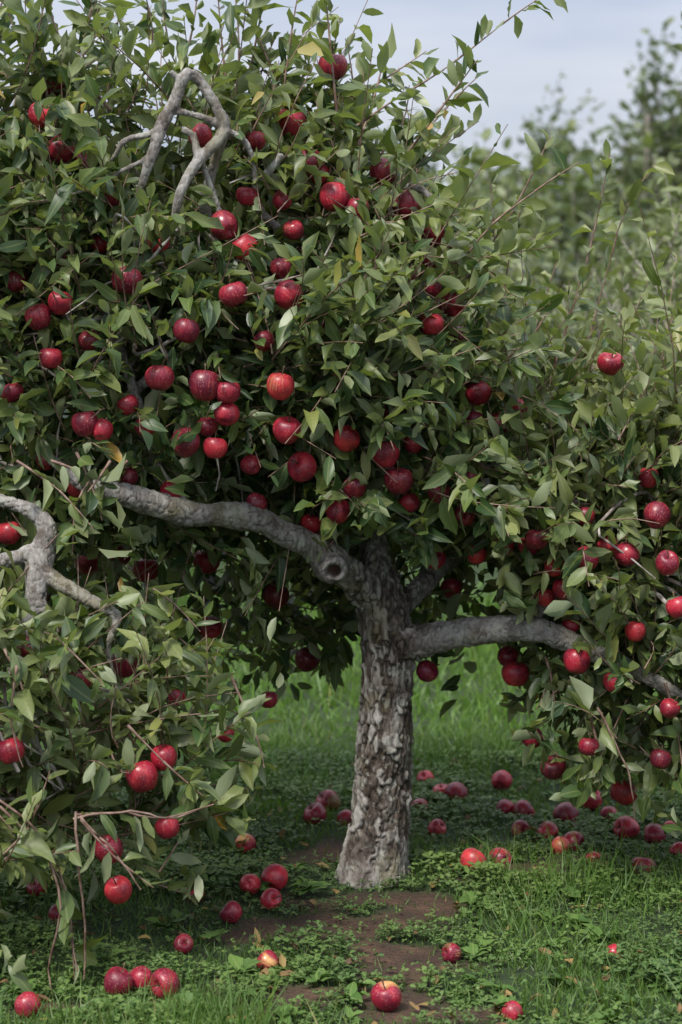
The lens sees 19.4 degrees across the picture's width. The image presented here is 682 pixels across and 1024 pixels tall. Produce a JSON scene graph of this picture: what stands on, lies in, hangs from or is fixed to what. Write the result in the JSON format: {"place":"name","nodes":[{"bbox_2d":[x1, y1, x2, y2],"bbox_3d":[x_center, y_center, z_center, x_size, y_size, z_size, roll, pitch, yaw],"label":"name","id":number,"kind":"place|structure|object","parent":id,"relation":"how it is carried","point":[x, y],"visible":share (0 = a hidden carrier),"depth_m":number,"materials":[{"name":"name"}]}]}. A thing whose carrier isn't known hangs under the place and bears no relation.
{"place":"outdoors","nodes":[
{"label":"outdoors","id":0,"kind":"place"},
{"bbox_2d":[0,409,681,1023],"bbox_3d":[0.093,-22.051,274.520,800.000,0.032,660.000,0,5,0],"label":"ground","id":1,"kind":"structure","parent":0,"point":[424,899],"depth_m":5.14,"materials":[{"name":"green plant"}]},
{"bbox_2d":[27,879,46,897],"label":"apple","id":2,"kind":"object","parent":1,"relation":"on","point":[36,886],"visible":0.7,"depth_m":5.29,"materials":[{"name":"red food"}]},
{"bbox_2d":[48,904,58,922],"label":"apple","id":3,"kind":"object","parent":1,"relation":"on","point":[53,912],"visible":0.39,"depth_m":5.08,"materials":[{"name":"red food"}]},
{"bbox_2d":[104,962,132,997],"bbox_3d":[-0.503,1.058,4.500,0.067,0.079,0.068,0,5,0],"label":"apple","id":4,"kind":"object","parent":1,"relation":"on","point":[111,979],"visible":0.86,"depth_m":4.48,"materials":[{"name":"red food"}]},
{"bbox_2d":[130,966,151,991],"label":"apple","id":5,"kind":"object","parent":1,"relation":"on","point":[138,973],"visible":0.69,"depth_m":4.52,"materials":[{"name":"red food"}]},
{"bbox_2d":[146,968,179,999],"bbox_3d":[-0.401,1.065,4.494,0.073,0.071,0.068,0,5,0],"label":"apple","id":6,"kind":"object","parent":1,"relation":"on","point":[161,974],"visible":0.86,"depth_m":4.47,"materials":[{"name":"red food"}]},
{"bbox_2d":[173,934,193,953],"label":"apple","id":7,"kind":"object","parent":1,"relation":"on","point":[183,942],"visible":0.94,"depth_m":4.83,"materials":[{"name":"red food"}]},
{"bbox_2d":[186,889,203,902],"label":"apple","id":8,"kind":"object","parent":1,"relation":"on","point":[191,892],"visible":0.22,"depth_m":5.27,"materials":[{"name":"red food"}]},
{"bbox_2d":[219,900,242,922],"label":"apple","id":9,"kind":"object","parent":1,"relation":"on","point":[231,910],"visible":1,"depth_m":5.06,"materials":[{"name":"red food"}]},
{"bbox_2d":[240,874,260,894],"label":"apple","id":10,"kind":"object","parent":1,"relation":"on","point":[250,883],"visible":0.99,"depth_m":5.32,"materials":[{"name":"red food"}]},
{"bbox_2d":[256,950,279,969],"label":"apple","id":11,"kind":"object","parent":1,"relation":"on","point":[267,958],"visible":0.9,"depth_m":4.67,"materials":[{"name":"yellow food"}]},
{"bbox_2d":[260,888,281,909],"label":"apple","id":12,"kind":"object","parent":1,"relation":"on","point":[270,897],"visible":1,"depth_m":5.20,"materials":[{"name":"red food"}]},
{"bbox_2d":[260,864,287,890],"bbox_3d":[-0.179,0.986,5.370,0.076,0.073,0.077,0,5,0],"label":"apple","id":13,"kind":"object","parent":1,"relation":"on","point":[275,876],"visible":0.94,"depth_m":5.34,"materials":[{"name":"red food"}]},
{"bbox_2d":[303,800,326,824],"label":"apple","id":14,"kind":"object","parent":1,"relation":"on","point":[316,810],"visible":0.88,"depth_m":6.07,"materials":[{"name":"red food"}]},
{"bbox_2d":[316,790,339,811],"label":"apple","id":15,"kind":"object","parent":1,"relation":"on","point":[324,797],"visible":0.78,"depth_m":6.24,"materials":[{"name":"red food"}]},
{"bbox_2d":[1,784,675,1023],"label":"broadleaf weeds","id":16,"kind":"object","parent":1,"relation":"on","point":[301,885],"visible":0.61,"depth_m":4.87,"materials":[{"name":"green plant"}]},
{"bbox_2d":[0,0,681,991],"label":"apple tree","id":17,"kind":"object","parent":1,"relation":"on","point":[226,350],"visible":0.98,"depth_m":5.09,"materials":[{"name":"green plant"}]},
{"bbox_2d":[0,474,681,1023],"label":"grass","id":18,"kind":"structure","parent":1,"relation":"on","point":[218,1012],"depth_m":5.35,"materials":[{"name":"green plant"}]},
{"bbox_2d":[14,991,40,1018],"bbox_3d":[-0.689,1.088,4.382,0.059,0.064,0.059,0,5,0],"label":"apple","id":19,"kind":"object","parent":18,"relation":"on","point":[23,1000],"visible":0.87,"depth_m":4.36,"materials":[{"name":"red plant"}]},
{"bbox_2d":[0,745,681,1023],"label":"clover patch","id":20,"kind":"object","parent":1,"relation":"on","point":[228,870],"visible":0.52,"depth_m":5.08,"materials":[{"name":"green plant"}]},
{"bbox_2d":[235,833,255,853],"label":"apple","id":21,"kind":"object","parent":20,"relation":"on","point":[249,843],"visible":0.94,"depth_m":5.75,"materials":[{"name":"red food"}]},
{"bbox_2d":[0,757,681,1023],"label":"fallen leaves","id":22,"kind":"object","parent":1,"relation":"on","point":[282,960],"visible":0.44,"depth_m":4.92,"materials":[{"name":"green plant"}]},
{"bbox_2d":[337,810,351,824],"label":"apple","id":23,"kind":"object","parent":1,"relation":"on","point":[343,815],"visible":0.54,"depth_m":6.08,"materials":[{"name":"red food"}]},
{"bbox_2d":[9,17,681,517],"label":"distant orchard trees","id":24,"kind":"object","parent":1,"relation":"on","point":[575,205],"visible":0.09,"depth_m":29.36,"materials":[{"name":"green plant"}]},
{"bbox_2d":[370,979,401,1011],"bbox_3d":[0.100,1.069,4.414,0.069,0.076,0.068,0,5,0],"label":"apple","id":25,"kind":"object","parent":1,"relation":"on","point":[386,996],"visible":1,"depth_m":4.39,"materials":[{"name":"red food"}]},
{"bbox_2d":[411,798,428,811],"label":"apple","id":26,"kind":"object","parent":1,"relation":"on","point":[421,800],"visible":0.57,"depth_m":6.25,"materials":[{"name":"red food"}]},
{"bbox_2d":[417,770,433,781],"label":"apple","id":27,"kind":"object","parent":1,"relation":"on","point":[424,775],"visible":0.59,"depth_m":6.64,"materials":[{"name":"red food"}]},
{"bbox_2d":[428,819,445,834],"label":"apple","id":28,"kind":"object","parent":1,"relation":"on","point":[436,826],"visible":0.85,"depth_m":5.92,"materials":[{"name":"red food"}]},
{"bbox_2d":[432,781,446,800],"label":"apple","id":29,"kind":"object","parent":1,"relation":"on","point":[440,787],"visible":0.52,"depth_m":6.43,"materials":[{"name":"red food"}]},
{"bbox_2d":[440,942,460,962],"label":"apple","id":30,"kind":"object","parent":1,"relation":"on","point":[451,952],"visible":0.99,"depth_m":4.74,"materials":[{"name":"red food"}]},
{"bbox_2d":[445,782,467,799],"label":"apple","id":31,"kind":"object","parent":1,"relation":"on","point":[453,789],"visible":0.69,"depth_m":6.38,"materials":[{"name":"red food"}]},
{"bbox_2d":[460,844,486,871],"bbox_3d":[0.370,0.969,5.550,0.076,0.080,0.072,0,5,0],"label":"apple","id":32,"kind":"object","parent":1,"relation":"on","point":[467,854],"visible":0.63,"depth_m":5.53,"materials":[{"name":"red food"}]},
{"bbox_2d":[488,847,511,864],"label":"apple","id":33,"kind":"object","parent":1,"relation":"on","point":[501,855],"visible":0.61,"depth_m":5.59,"materials":[{"name":"red food"}]},
{"bbox_2d":[491,770,511,790],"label":"apple","id":34,"kind":"object","parent":1,"relation":"on","point":[501,779],"visible":0.99,"depth_m":6.56,"materials":[{"name":"red food"}]},
{"bbox_2d":[496,799,513,814],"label":"apple","id":35,"kind":"object","parent":1,"relation":"on","point":[505,806],"visible":0.73,"depth_m":6.17,"materials":[{"name":"red food"}]},
{"bbox_2d":[501,1000,522,1020],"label":"apple","id":36,"kind":"object","parent":1,"relation":"on","point":[511,1007],"visible":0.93,"depth_m":4.33,"materials":[{"name":"red food"}]},
{"bbox_2d":[511,819,529,834],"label":"apple","id":37,"kind":"object","parent":1,"relation":"on","point":[518,826],"visible":0.81,"depth_m":5.92,"materials":[{"name":"red food"}]},
{"bbox_2d":[512,800,534,818],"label":"apple","id":38,"kind":"object","parent":1,"relation":"on","point":[522,807],"visible":0.81,"depth_m":6.15,"materials":[{"name":"red food"}]},
{"bbox_2d":[535,821,557,839],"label":"apple","id":39,"kind":"object","parent":1,"relation":"on","point":[552,830],"visible":0.74,"depth_m":5.87,"materials":[{"name":"red food"}]},
{"bbox_2d":[551,836,570,854],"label":"apple","id":40,"kind":"object","parent":1,"relation":"on","point":[556,842],"visible":0.69,"depth_m":5.70,"materials":[{"name":"red food"}]},
{"bbox_2d":[553,802,577,825],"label":"apple","id":41,"kind":"object","parent":1,"relation":"on","point":[562,809],"visible":0.73,"depth_m":6.06,"materials":[{"name":"red food"}]},
{"bbox_2d":[563,831,587,849],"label":"apple","id":42,"kind":"object","parent":1,"relation":"on","point":[578,836],"visible":0.59,"depth_m":5.75,"materials":[{"name":"red food"}]},
{"bbox_2d":[495,10,681,533],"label":"apple tree","id":43,"kind":"object","parent":1,"relation":"on","point":[666,222],"visible":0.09,"depth_m":8.74,"materials":[{"name":"green plant"}]},
{"bbox_2d":[582,791,601,809],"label":"apple","id":44,"kind":"object","parent":1,"relation":"on","point":[591,803],"visible":0.51,"depth_m":6.29,"materials":[{"name":"red food"}]},
{"bbox_2d":[584,851,602,864],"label":"apple","id":45,"kind":"object","parent":1,"relation":"on","point":[594,854],"visible":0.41,"depth_m":5.58,"materials":[{"name":"red food"}]},
{"bbox_2d":[600,803,616,821],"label":"apple","id":46,"kind":"object","parent":1,"relation":"on","point":[604,811],"visible":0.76,"depth_m":6.15,"materials":[{"name":"red food"}]},
{"bbox_2d":[607,944,624,958],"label":"apple","id":47,"kind":"object","parent":1,"relation":"on","point":[613,946],"visible":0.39,"depth_m":4.75,"materials":[{"name":"red food"}]},
{"bbox_2d":[613,816,639,839],"bbox_3d":[0.844,0.938,5.900,0.082,0.076,0.080,0,5,0],"label":"apple","id":48,"kind":"object","parent":1,"relation":"on","point":[631,827],"visible":0.89,"depth_m":5.87,"materials":[{"name":"red food"}]},
{"bbox_2d":[638,823,665,844],"bbox_3d":[0.918,0.947,5.838,0.072,0.068,0.071,-4,7,-42],"label":"apple","id":49,"kind":"object","parent":1,"relation":"on","point":[654,832],"visible":0.81,"depth_m":5.81,"materials":[{"name":"red food"}]},
{"bbox_2d":[663,820,675,837],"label":"apple","id":50,"kind":"object","parent":1,"relation":"on","point":[669,822],"visible":0.14,"depth_m":5.93,"materials":[{"name":"red food"}]},
{"bbox_2d":[669,841,681,857],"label":"apple","id":51,"kind":"object","parent":1,"relation":"on","point":[676,845],"visible":0.54,"depth_m":5.66,"materials":[{"name":"red food"}]},
{"bbox_2d":[0,0,681,281],"label":"sky","id":52,"kind":"structure","parent":0,"point":[593,43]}
]}

